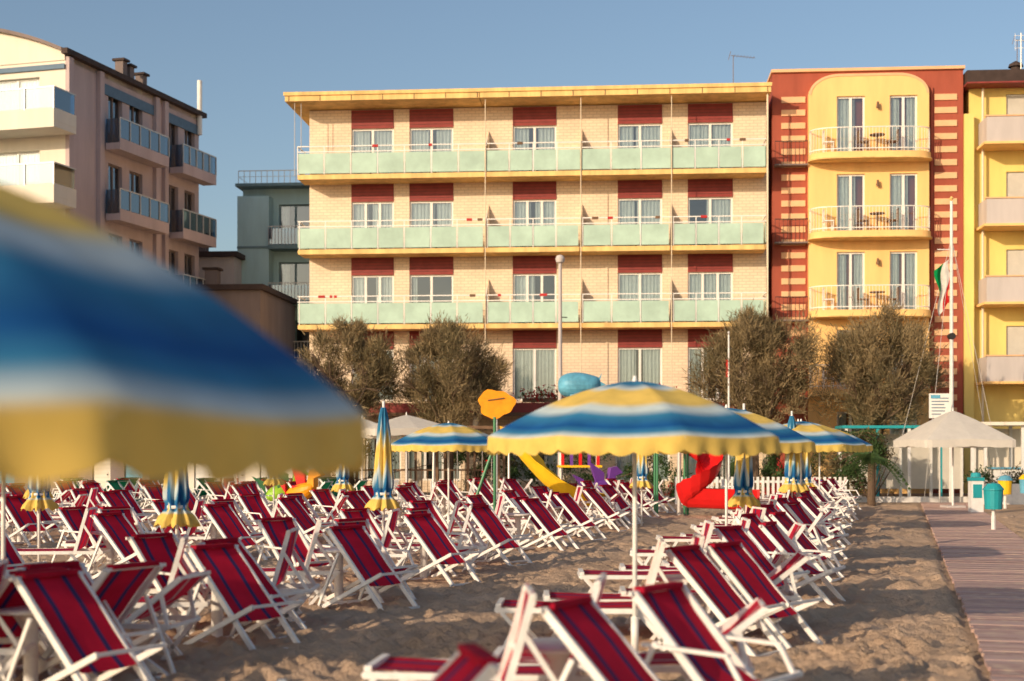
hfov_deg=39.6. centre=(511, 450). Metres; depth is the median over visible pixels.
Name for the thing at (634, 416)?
beach umbrella
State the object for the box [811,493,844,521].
deck chair
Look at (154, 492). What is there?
deck chair
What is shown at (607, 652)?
deck chair
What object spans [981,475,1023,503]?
white garden wall
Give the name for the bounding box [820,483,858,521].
deck chair
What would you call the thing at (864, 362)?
tamarisk tree
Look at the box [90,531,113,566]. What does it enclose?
beach side table
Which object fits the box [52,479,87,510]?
deck chair
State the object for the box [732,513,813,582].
deck chair
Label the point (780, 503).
deck chair
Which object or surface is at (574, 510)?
deck chair
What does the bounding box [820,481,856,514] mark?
deck chair
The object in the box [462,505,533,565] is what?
deck chair
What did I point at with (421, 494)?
deck chair
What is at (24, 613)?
beach side table
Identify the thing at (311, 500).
deck chair
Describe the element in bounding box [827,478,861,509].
deck chair
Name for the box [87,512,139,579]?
deck chair
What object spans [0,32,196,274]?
front walls
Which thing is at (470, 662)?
deck chair
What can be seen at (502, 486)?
sun lounger
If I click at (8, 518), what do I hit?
deck chair
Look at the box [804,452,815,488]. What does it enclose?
closed beach umbrella
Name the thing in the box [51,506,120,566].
deck chair
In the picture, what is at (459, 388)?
tamarisk tree
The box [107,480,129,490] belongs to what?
deck chair
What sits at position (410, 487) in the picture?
deck chair
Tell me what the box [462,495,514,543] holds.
deck chair
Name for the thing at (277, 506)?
sun lounger
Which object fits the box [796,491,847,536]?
deck chair
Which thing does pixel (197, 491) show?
deck chair
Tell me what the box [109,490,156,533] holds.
deck chair
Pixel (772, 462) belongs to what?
hedge
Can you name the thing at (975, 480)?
litter bin
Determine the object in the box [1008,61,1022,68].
chimneys
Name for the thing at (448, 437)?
beach umbrella
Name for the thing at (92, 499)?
sun lounger
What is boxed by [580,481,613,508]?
deck chair
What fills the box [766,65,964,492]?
walls
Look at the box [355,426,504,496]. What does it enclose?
wooden pergola
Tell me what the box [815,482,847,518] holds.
deck chair
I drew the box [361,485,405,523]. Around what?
deck chair
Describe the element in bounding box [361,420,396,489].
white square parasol
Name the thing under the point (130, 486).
deck chair
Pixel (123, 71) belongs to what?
vaulted roof
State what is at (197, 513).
sun lounger
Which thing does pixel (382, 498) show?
closed beach umbrella
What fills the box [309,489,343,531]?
deck chair
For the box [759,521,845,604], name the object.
deck chair
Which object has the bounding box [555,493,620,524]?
sun lounger
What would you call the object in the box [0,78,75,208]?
front balconies
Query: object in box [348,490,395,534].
deck chair
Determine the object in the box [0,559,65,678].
deck chair
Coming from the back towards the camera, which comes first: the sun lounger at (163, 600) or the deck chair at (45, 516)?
the deck chair at (45, 516)
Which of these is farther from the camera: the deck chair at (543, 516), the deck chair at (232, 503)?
the deck chair at (543, 516)
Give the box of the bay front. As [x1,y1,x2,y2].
[808,73,928,493]
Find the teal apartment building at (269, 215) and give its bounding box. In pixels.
[235,170,309,365]
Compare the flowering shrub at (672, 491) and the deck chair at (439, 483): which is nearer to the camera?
the deck chair at (439, 483)
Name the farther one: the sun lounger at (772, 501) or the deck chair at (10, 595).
the sun lounger at (772, 501)
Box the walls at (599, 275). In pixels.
[310,102,765,492]
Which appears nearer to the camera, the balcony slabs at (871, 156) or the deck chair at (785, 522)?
the deck chair at (785, 522)
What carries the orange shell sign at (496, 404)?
on the sand ground
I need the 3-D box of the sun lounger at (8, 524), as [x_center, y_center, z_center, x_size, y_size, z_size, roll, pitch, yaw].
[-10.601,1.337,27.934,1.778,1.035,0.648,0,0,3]
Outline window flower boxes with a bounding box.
[512,383,676,405]
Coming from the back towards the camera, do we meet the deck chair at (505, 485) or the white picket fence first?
the white picket fence
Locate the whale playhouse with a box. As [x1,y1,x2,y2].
[557,372,605,479]
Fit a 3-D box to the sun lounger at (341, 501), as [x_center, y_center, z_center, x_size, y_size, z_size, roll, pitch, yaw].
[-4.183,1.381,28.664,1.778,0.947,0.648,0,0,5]
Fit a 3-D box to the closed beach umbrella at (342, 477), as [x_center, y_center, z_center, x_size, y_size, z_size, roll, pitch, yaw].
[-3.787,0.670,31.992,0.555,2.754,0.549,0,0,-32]
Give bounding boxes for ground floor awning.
[360,402,767,494]
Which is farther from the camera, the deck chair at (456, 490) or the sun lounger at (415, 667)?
the deck chair at (456, 490)
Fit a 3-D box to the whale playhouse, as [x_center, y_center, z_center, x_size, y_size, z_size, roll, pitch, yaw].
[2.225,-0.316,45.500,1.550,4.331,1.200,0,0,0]
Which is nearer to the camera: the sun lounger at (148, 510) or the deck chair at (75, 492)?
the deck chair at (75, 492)
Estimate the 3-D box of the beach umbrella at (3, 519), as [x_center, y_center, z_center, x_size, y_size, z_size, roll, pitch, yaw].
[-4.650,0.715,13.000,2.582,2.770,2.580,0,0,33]
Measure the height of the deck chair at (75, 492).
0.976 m
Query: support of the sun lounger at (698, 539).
on the sand ground
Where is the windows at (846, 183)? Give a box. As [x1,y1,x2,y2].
[837,95,916,453]
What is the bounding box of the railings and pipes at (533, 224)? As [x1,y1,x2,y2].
[294,94,768,386]
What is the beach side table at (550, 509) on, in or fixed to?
on the sand ground
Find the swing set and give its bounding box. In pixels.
[432,451,509,504]
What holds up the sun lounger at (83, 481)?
on the sand ground
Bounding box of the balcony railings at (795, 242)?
[774,126,929,398]
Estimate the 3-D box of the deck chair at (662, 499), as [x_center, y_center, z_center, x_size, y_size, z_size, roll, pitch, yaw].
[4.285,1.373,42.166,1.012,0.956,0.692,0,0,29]
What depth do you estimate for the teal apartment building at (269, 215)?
73.08 m
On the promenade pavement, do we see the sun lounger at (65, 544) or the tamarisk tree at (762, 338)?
the tamarisk tree at (762, 338)
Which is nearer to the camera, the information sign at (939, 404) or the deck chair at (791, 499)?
the deck chair at (791, 499)
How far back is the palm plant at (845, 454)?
49.35 m
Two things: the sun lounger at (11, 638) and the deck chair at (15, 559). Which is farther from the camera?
the deck chair at (15, 559)
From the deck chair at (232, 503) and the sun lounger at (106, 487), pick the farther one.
the sun lounger at (106, 487)
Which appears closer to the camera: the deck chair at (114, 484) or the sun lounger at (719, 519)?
the sun lounger at (719, 519)
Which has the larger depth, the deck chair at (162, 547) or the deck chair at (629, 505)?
the deck chair at (629, 505)
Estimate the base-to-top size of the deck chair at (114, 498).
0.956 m
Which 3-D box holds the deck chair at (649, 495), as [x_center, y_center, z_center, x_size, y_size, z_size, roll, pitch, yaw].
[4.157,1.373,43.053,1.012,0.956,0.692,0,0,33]
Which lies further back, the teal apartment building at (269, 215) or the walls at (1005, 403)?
the teal apartment building at (269, 215)
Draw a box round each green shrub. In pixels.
[824,427,897,497]
[963,463,1023,484]
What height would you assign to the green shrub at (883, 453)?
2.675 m
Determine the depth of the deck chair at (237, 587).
13.29 m
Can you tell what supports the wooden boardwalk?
on the sand ground
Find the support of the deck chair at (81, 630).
on the sand ground
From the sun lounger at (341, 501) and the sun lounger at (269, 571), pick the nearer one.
the sun lounger at (269, 571)
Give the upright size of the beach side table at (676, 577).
0.660 m
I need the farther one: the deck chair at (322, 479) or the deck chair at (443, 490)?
the deck chair at (322, 479)
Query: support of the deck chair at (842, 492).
on the sand ground
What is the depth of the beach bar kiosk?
52.14 m
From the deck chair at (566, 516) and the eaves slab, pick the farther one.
the eaves slab
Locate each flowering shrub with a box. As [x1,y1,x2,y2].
[646,468,691,502]
[759,457,784,495]
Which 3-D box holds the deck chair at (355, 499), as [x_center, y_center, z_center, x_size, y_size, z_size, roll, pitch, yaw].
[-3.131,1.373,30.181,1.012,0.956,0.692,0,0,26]
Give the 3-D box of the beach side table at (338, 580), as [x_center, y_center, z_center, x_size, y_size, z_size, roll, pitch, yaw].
[-2.094,1.520,17.178,0.580,0.660,0.580,0,0,0]
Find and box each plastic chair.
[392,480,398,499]
[720,479,733,488]
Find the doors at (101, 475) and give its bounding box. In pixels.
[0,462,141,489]
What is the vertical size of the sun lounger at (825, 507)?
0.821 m
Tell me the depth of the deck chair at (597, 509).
33.14 m
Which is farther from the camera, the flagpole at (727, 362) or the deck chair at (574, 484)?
the flagpole at (727, 362)
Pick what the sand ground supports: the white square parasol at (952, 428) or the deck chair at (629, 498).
the deck chair at (629, 498)
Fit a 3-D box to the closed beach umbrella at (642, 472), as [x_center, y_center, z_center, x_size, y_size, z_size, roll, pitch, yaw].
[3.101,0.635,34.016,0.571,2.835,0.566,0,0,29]
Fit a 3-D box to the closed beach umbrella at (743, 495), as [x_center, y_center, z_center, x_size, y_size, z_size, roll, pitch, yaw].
[3.758,0.649,23.014,0.559,2.803,0.564,0,0,-34]
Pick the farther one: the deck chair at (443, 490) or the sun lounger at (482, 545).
the deck chair at (443, 490)
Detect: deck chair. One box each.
[0,496,56,546]
[0,521,45,569]
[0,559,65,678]
[0,567,71,680]
[6,485,46,508]
[6,512,32,539]
[6,569,166,680]
[7,483,27,488]
[10,494,66,542]
[15,560,159,680]
[39,561,175,680]
[50,481,75,514]
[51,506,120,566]
[52,477,84,496]
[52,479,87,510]
[66,488,103,529]
[69,480,79,487]
[79,482,105,506]
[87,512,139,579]
[90,506,159,573]
[99,491,151,533]
[106,480,143,502]
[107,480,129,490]
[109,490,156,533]
[114,478,147,507]
[125,532,224,634]
[127,477,141,502]
[137,480,155,508]
[142,484,162,522]
[149,499,210,555]
[178,543,303,649]
[188,488,210,519]
[188,537,311,638]
[193,478,209,500]
[195,478,214,503]
[201,503,267,559]
[204,482,238,516]
[209,499,272,558]
[230,484,272,518]
[236,481,275,515]
[236,494,272,543]
[254,517,333,593]
[261,479,279,509]
[276,497,335,547]
[283,493,334,544]
[286,481,324,513]
[307,477,336,505]
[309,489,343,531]
[316,477,348,507]
[317,525,419,609]
[324,518,417,603]
[337,508,408,572]
[340,492,387,526]
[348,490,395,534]
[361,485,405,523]
[394,488,440,527]
[396,485,439,524]
[399,507,477,576]
[399,513,481,586]
[402,482,441,510]
[406,500,468,555]
[430,643,499,680]
[435,484,465,520]
[436,482,469,518]
[438,480,472,513]
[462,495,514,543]
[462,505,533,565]
[463,479,502,513]
[463,503,529,562]
[473,482,508,515]
[474,478,492,491]
[499,479,534,508]
[501,490,538,535]
[503,479,535,509]
[510,496,568,546]
[515,498,580,550]
[530,486,572,524]
[537,596,659,680]
[543,492,595,537]
[549,493,606,539]
[563,483,597,520]
[573,486,622,528]
[579,489,630,531]
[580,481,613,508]
[596,485,640,523]
[597,484,640,521]
[605,478,615,507]
[613,480,650,516]
[620,482,659,517]
[628,581,802,680]
[638,487,668,511]
[639,482,676,512]
[656,544,785,655]
[704,541,822,648]
[713,525,809,600]
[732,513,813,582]
[757,504,823,564]
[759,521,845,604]
[769,511,844,581]
[776,497,831,549]
[783,502,848,560]
[785,492,832,519]
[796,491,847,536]
[797,496,851,547]
[809,487,851,527]
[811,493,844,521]
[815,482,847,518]
[820,480,851,500]
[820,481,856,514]
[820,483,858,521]
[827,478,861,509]
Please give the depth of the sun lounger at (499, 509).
26.23 m
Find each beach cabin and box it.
[0,462,163,503]
[188,468,330,501]
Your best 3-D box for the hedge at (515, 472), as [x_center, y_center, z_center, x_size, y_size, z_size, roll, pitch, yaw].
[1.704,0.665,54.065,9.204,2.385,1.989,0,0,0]
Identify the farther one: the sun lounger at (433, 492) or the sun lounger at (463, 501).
the sun lounger at (463, 501)
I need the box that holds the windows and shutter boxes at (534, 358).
[351,103,734,480]
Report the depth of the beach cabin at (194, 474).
48.98 m
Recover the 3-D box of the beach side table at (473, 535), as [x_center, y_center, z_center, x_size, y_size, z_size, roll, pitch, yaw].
[-0.657,1.520,23.478,0.580,0.660,0.580,0,0,0]
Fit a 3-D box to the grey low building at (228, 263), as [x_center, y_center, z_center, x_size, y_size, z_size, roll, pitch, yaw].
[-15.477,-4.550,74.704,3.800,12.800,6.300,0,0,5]
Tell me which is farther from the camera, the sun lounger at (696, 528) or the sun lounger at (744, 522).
the sun lounger at (696, 528)
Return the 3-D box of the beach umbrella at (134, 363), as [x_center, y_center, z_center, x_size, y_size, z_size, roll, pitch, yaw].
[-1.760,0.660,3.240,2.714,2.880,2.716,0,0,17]
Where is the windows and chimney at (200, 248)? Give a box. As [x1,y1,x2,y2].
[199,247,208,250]
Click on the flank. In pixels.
(152, 217)
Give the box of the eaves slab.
[283,82,771,126]
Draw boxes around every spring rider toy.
[252,474,294,510]
[280,473,323,500]
[572,461,622,492]
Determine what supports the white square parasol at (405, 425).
on the sand ground
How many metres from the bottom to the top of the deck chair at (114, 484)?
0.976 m
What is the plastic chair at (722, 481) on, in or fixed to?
on the sand ground
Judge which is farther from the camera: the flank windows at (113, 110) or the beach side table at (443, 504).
the flank windows at (113, 110)
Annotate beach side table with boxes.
[0,605,42,680]
[6,510,34,541]
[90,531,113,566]
[187,571,222,636]
[199,520,216,538]
[271,511,288,516]
[315,547,343,601]
[396,499,403,525]
[403,533,427,577]
[433,495,445,515]
[455,521,477,560]
[502,513,530,546]
[510,637,581,680]
[547,506,563,516]
[576,501,592,528]
[656,574,691,590]
[706,552,719,569]
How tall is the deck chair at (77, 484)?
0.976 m
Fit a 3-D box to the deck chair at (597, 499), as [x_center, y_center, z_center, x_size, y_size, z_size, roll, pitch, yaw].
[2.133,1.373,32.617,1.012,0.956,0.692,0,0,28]
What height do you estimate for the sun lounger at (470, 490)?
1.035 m
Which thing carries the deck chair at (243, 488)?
on the sand ground
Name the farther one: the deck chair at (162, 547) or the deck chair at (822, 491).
the deck chair at (822, 491)
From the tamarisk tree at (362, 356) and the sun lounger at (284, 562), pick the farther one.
the tamarisk tree at (362, 356)
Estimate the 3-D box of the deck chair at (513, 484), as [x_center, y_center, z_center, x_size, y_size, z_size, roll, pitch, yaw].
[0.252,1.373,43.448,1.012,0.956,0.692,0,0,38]
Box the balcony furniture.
[823,129,898,387]
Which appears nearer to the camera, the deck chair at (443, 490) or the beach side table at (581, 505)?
the beach side table at (581, 505)
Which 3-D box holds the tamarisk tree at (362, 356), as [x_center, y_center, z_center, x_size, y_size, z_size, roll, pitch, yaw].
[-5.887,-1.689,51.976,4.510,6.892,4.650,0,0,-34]
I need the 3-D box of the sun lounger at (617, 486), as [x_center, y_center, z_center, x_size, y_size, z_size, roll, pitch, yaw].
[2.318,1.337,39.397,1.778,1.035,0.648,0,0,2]
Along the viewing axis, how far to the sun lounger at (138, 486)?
42.38 m
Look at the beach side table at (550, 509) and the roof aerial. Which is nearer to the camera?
the beach side table at (550, 509)
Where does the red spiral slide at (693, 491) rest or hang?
on the sand ground
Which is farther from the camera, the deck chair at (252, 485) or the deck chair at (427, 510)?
the deck chair at (252, 485)
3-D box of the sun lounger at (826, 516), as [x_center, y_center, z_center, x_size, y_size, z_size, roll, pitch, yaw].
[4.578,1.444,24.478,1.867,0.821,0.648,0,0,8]
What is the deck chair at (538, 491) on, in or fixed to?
on the sand ground
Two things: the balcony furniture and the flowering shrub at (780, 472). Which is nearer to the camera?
the flowering shrub at (780, 472)
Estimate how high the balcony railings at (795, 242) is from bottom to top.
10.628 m
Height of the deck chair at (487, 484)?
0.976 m
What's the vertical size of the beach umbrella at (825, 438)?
2.770 m
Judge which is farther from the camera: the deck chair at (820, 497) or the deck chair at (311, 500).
the deck chair at (311, 500)
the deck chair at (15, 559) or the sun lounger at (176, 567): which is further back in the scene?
the deck chair at (15, 559)
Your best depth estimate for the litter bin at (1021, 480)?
44.41 m
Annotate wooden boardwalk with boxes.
[921,502,1023,680]
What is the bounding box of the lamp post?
[555,255,566,479]
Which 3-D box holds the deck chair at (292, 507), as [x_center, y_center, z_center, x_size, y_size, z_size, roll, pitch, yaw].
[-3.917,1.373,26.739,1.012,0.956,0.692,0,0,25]
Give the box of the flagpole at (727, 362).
[726,331,729,488]
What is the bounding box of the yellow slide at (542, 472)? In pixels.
[469,417,606,519]
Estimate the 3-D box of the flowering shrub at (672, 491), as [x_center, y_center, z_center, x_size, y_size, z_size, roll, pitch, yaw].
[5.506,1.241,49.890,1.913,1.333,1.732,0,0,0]
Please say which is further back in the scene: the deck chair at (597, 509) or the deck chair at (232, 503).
the deck chair at (597, 509)
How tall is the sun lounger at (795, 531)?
0.947 m
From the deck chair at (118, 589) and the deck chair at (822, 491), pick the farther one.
the deck chair at (822, 491)
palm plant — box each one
[811,429,885,494]
[834,451,911,505]
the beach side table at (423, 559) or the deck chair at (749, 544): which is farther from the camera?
the beach side table at (423, 559)
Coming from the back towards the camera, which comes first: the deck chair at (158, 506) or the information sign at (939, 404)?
the information sign at (939, 404)
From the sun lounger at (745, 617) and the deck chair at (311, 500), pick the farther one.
the deck chair at (311, 500)
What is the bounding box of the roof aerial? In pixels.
[1015,33,1023,68]
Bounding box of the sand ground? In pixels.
[1,502,1023,680]
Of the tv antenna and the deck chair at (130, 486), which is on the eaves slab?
the tv antenna
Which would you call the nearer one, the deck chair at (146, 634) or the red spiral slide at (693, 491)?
the deck chair at (146, 634)
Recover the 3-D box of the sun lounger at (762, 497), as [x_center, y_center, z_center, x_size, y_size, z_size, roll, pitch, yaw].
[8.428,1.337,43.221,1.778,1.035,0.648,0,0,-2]
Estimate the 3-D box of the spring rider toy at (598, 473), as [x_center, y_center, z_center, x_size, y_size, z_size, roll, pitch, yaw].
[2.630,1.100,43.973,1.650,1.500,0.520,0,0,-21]
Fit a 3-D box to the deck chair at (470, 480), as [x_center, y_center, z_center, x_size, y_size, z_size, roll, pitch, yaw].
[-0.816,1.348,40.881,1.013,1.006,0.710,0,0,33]
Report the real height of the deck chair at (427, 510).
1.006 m
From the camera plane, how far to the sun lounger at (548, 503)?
29.41 m
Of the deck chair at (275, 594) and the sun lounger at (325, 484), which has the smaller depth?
the deck chair at (275, 594)
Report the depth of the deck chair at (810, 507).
27.07 m
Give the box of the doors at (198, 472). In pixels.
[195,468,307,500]
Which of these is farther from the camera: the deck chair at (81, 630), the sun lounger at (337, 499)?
the sun lounger at (337, 499)
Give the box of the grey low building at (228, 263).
[199,247,244,283]
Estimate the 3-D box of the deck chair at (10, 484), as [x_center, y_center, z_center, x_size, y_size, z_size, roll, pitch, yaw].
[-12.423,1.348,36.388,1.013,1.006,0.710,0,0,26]
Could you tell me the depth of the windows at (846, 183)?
56.65 m
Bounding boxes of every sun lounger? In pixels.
[0,492,16,541]
[0,558,34,680]
[4,570,210,673]
[13,494,87,538]
[16,506,110,576]
[27,487,100,534]
[47,490,71,514]
[57,480,86,503]
[61,526,181,563]
[63,484,109,501]
[134,483,146,507]
[134,534,210,638]
[142,509,155,511]
[145,527,319,626]
[179,498,217,547]
[195,517,340,604]
[197,493,283,533]
[203,482,241,511]
[263,495,348,541]
[277,488,345,519]
[278,584,556,680]
[286,508,415,580]
[318,481,332,489]
[354,480,367,490]
[361,572,606,680]
[385,481,445,513]
[391,500,473,564]
[391,504,486,570]
[432,479,474,502]
[437,480,474,504]
[452,494,517,534]
[464,478,508,512]
[481,489,562,538]
[493,597,767,680]
[494,538,671,651]
[513,485,592,529]
[524,479,532,494]
[543,532,714,636]
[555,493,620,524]
[577,519,729,592]
[585,482,597,521]
[612,480,627,513]
[619,517,750,587]
[619,551,809,633]
[630,508,741,581]
[644,480,664,509]
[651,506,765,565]
[656,505,750,561]
[661,521,805,588]
[680,499,776,544]
[690,494,777,533]
[699,492,785,542]
[709,511,825,575]
[711,489,789,523]
[728,510,742,515]
[760,477,812,499]
[803,510,834,537]
[811,503,830,524]
[820,488,832,503]
[826,497,841,521]
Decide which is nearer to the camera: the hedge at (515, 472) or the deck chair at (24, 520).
the deck chair at (24, 520)
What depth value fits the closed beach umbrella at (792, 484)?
29.91 m
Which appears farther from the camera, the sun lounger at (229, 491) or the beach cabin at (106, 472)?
the beach cabin at (106, 472)
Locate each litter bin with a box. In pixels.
[967,472,984,511]
[982,482,1003,529]
[997,475,1012,508]
[1019,474,1023,492]
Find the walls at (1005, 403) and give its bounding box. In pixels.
[963,69,1023,492]
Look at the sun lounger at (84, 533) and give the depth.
20.41 m
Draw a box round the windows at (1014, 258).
[1006,94,1023,354]
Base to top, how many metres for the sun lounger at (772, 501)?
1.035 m
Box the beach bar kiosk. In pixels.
[835,425,973,496]
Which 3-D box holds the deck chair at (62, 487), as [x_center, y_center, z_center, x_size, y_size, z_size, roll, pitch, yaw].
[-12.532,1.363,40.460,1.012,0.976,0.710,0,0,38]
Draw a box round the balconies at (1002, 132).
[976,88,1023,421]
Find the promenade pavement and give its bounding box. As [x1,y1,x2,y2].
[335,492,967,501]
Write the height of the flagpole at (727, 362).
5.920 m
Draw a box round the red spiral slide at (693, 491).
[654,452,759,514]
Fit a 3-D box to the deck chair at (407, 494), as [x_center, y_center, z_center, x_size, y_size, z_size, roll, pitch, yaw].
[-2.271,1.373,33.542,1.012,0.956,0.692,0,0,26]
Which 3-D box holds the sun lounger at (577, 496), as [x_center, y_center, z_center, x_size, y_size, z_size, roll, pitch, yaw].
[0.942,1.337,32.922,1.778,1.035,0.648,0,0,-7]
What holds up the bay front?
attached to the walls at (788, 186)
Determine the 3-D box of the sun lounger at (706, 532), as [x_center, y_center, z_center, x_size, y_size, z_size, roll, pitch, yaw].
[1.663,1.337,16.638,1.778,1.035,0.648,0,0,1]
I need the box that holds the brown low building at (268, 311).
[195,267,298,354]
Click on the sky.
(245, 54)
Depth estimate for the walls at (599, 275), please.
57.83 m
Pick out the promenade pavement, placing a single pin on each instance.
(914, 497)
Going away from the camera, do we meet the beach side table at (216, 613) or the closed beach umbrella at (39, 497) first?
the beach side table at (216, 613)
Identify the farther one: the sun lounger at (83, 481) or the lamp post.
the lamp post
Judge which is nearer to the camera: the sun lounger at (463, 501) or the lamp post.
the sun lounger at (463, 501)
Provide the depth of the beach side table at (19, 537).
28.13 m
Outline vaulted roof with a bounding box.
[0,28,206,134]
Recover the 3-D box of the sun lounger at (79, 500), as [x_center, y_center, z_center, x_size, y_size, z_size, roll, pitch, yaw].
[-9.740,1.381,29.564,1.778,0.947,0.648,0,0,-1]
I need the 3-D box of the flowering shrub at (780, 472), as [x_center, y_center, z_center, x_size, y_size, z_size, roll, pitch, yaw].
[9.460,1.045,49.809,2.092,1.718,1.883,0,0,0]
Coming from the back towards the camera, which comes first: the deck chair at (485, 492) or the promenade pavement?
the promenade pavement
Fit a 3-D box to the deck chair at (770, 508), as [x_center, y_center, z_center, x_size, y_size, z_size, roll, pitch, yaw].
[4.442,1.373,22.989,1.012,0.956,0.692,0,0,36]
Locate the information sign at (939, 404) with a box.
[929,393,950,502]
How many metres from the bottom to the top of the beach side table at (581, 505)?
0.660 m
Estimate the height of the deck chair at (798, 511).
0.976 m
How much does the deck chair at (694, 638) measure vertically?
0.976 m
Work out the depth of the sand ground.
15.37 m
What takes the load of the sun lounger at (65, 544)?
on the sand ground
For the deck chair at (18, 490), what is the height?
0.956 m
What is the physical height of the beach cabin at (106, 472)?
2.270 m
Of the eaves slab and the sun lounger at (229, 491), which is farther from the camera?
the eaves slab
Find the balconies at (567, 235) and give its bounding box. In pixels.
[297,131,765,331]
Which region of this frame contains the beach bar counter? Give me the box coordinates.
[974,422,1023,482]
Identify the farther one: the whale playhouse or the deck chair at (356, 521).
the whale playhouse
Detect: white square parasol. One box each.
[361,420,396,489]
[366,412,438,504]
[893,408,1015,507]
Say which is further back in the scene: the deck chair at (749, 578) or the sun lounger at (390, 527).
the sun lounger at (390, 527)
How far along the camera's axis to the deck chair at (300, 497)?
27.96 m
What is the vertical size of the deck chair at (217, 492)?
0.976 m
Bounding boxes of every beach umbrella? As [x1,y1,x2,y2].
[0,184,367,485]
[1,481,5,559]
[21,484,58,561]
[23,489,53,545]
[153,473,200,539]
[263,480,285,509]
[331,468,354,491]
[364,401,400,530]
[391,421,488,524]
[486,376,780,651]
[629,454,652,525]
[656,404,815,525]
[728,403,760,513]
[778,411,805,497]
[783,419,865,484]
[797,419,809,496]
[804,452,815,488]
[819,428,872,490]
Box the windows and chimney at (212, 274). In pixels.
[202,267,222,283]
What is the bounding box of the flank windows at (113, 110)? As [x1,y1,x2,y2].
[108,96,191,275]
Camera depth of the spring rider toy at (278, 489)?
40.74 m
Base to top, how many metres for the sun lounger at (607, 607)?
1.035 m
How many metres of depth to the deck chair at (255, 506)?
28.29 m
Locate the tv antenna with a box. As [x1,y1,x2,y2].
[728,51,753,82]
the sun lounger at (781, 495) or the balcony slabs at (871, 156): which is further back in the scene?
the balcony slabs at (871, 156)
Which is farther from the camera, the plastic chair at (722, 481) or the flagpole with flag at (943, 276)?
the flagpole with flag at (943, 276)
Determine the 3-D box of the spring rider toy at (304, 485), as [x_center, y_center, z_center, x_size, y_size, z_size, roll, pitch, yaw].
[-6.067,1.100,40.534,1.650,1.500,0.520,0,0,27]
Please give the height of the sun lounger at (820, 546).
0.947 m
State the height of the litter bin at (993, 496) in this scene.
1.110 m
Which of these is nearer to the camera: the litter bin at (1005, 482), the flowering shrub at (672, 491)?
the litter bin at (1005, 482)
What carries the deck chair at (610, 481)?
on the sand ground
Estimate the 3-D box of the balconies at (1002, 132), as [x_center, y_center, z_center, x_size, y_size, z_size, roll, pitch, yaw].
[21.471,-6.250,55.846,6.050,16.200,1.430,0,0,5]
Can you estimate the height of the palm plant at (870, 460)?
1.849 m
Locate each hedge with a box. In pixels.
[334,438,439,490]
[439,451,676,494]
[720,452,943,495]
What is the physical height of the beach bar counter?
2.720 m
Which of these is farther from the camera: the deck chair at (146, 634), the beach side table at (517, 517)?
the beach side table at (517, 517)
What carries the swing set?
on the sand ground
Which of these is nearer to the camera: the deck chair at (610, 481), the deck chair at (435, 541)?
the deck chair at (435, 541)
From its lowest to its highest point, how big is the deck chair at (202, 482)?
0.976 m
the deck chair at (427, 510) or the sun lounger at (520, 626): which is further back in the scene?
the deck chair at (427, 510)
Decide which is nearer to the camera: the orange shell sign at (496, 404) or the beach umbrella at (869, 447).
the beach umbrella at (869, 447)
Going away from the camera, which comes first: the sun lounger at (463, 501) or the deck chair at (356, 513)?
the deck chair at (356, 513)
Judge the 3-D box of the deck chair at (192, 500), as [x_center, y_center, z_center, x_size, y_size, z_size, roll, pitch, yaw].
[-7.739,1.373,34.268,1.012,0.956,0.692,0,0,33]
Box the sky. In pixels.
[0,0,1023,250]
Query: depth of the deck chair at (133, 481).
45.88 m
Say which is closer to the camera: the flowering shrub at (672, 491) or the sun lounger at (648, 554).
the sun lounger at (648, 554)
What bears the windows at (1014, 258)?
attached to the walls at (1005, 403)
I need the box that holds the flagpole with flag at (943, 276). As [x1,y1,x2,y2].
[886,196,1001,501]
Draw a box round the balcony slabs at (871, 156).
[807,150,931,396]
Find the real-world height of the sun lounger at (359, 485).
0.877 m
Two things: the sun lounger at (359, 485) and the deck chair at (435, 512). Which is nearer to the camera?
the deck chair at (435, 512)
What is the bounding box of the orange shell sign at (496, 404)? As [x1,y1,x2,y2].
[478,389,515,497]
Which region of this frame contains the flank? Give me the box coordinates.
[65,55,216,283]
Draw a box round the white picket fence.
[675,477,846,503]
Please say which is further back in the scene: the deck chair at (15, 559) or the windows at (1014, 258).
the windows at (1014, 258)
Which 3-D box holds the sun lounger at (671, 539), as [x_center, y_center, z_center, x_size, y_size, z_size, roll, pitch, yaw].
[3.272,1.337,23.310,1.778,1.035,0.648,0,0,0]
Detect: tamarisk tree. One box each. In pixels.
[294,314,406,491]
[377,309,513,481]
[681,294,830,489]
[791,295,955,496]
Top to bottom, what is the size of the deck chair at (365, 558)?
0.956 m
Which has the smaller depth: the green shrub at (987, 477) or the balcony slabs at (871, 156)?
the green shrub at (987, 477)
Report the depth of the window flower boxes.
55.52 m
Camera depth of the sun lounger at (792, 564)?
14.28 m
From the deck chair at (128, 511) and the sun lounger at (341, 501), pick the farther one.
the sun lounger at (341, 501)
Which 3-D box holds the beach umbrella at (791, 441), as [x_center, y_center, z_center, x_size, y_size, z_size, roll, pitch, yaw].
[3.150,0.715,20.900,2.580,2.770,2.582,0,0,13]
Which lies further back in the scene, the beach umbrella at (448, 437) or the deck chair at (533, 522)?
the beach umbrella at (448, 437)
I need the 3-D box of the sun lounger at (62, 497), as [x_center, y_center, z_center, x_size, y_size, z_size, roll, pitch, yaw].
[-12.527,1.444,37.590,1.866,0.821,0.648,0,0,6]
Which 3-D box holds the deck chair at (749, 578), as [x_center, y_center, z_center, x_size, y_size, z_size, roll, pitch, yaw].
[2.352,1.373,13.546,1.012,0.956,0.692,0,0,40]
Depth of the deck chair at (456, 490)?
41.76 m

